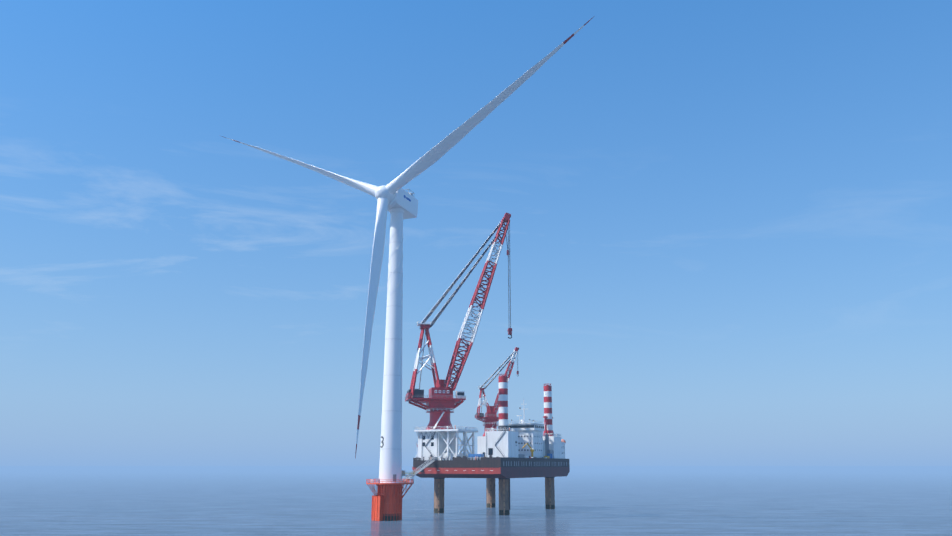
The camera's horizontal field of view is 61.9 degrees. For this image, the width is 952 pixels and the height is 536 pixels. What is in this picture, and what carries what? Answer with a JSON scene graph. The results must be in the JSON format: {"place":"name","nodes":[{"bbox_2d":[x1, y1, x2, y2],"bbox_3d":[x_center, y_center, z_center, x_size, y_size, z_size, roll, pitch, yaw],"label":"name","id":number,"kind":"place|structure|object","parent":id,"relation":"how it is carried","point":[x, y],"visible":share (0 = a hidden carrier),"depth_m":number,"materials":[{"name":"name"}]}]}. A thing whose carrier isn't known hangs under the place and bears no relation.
{"place":"outdoors","nodes":[
{"label":"outdoors","id":0,"kind":"place"},
{"bbox_2d":[378,211,402,482],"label":"turbine tower","id":1,"kind":"structure","parent":0,"point":[390,466],"depth_m":309.83,"materials":[{"name":"white metal"}]},
{"bbox_2d":[388,188,417,218],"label":"nacelle","id":2,"kind":"object","parent":1,"relation":"on","point":[404,202],"visible":0.62,"depth_m":327.62,"materials":[{"name":"white metal"}]},
{"bbox_2d":[222,18,591,457],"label":"turbine rotor","id":3,"kind":"object","parent":2,"relation":"attached to","point":[383,195],"visible":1,"depth_m":312.49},
{"bbox_2d":[402,470,414,478],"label":"turbine access platform","id":4,"kind":"structure","parent":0,"point":[404,473],"depth_m":303.87,"materials":[{"name":"grey metal"}]},
{"bbox_2d":[0,466,951,535],"bbox_3d":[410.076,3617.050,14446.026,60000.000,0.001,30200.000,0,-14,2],"label":"sea","id":5,"kind":"structure","parent":0,"point":[589,500],"depth_m":441.00,"materials":[{"name":"liquid"}]},
{"bbox_2d":[366,479,413,520],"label":"turbine foundation","id":6,"kind":"object","parent":5,"relation":"in","point":[387,502],"visible":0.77,"depth_m":296.34,"materials":[{"name":"metal"}]},
{"bbox_2d":[434,374,554,514],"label":"jack-up legs","id":7,"kind":"object","parent":5,"relation":"on","point":[504,496],"visible":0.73,"depth_m":344.00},
{"bbox_2d":[405,213,511,429],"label":"crane","id":8,"kind":"object","parent":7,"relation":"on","point":[441,403],"visible":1,"depth_m":360.50,"materials":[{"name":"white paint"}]},
{"bbox_2d":[413,457,569,478],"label":"platform hull","id":9,"kind":"object","parent":7,"relation":"attached to","point":[494,467],"visible":0.94,"depth_m":332.31,"materials":[{"name":"black metal"}]},
{"bbox_2d":[404,457,437,481],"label":"gangway","id":10,"kind":"object","parent":9,"relation":"attached to","point":[428,463],"visible":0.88,"depth_m":325.67,"materials":[{"name":"grey metal"}]},
{"bbox_2d":[414,407,565,459],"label":"jackup deckhouses","id":11,"kind":"object","parent":9,"relation":"on","point":[524,440],"visible":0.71,"depth_m":345.49,"materials":[{"name":"white metal"}]},
{"bbox_2d":[424,419,557,459],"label":"jackup fittings","id":12,"kind":"object","parent":9,"relation":"on","point":[521,421],"visible":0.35,"depth_m":335.00,"materials":[{"name":"grey metal"}]},
{"bbox_2d":[474,347,518,435],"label":"small crane","id":13,"kind":"object","parent":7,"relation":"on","point":[490,420],"visible":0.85,"depth_m":399.89,"materials":[{"name":"white paint"}]},
{"bbox_2d":[0,0,951,465],"label":"sky","id":14,"kind":"structure","parent":0,"point":[730,226],"materials":[{"name":"blue"}]}
]}

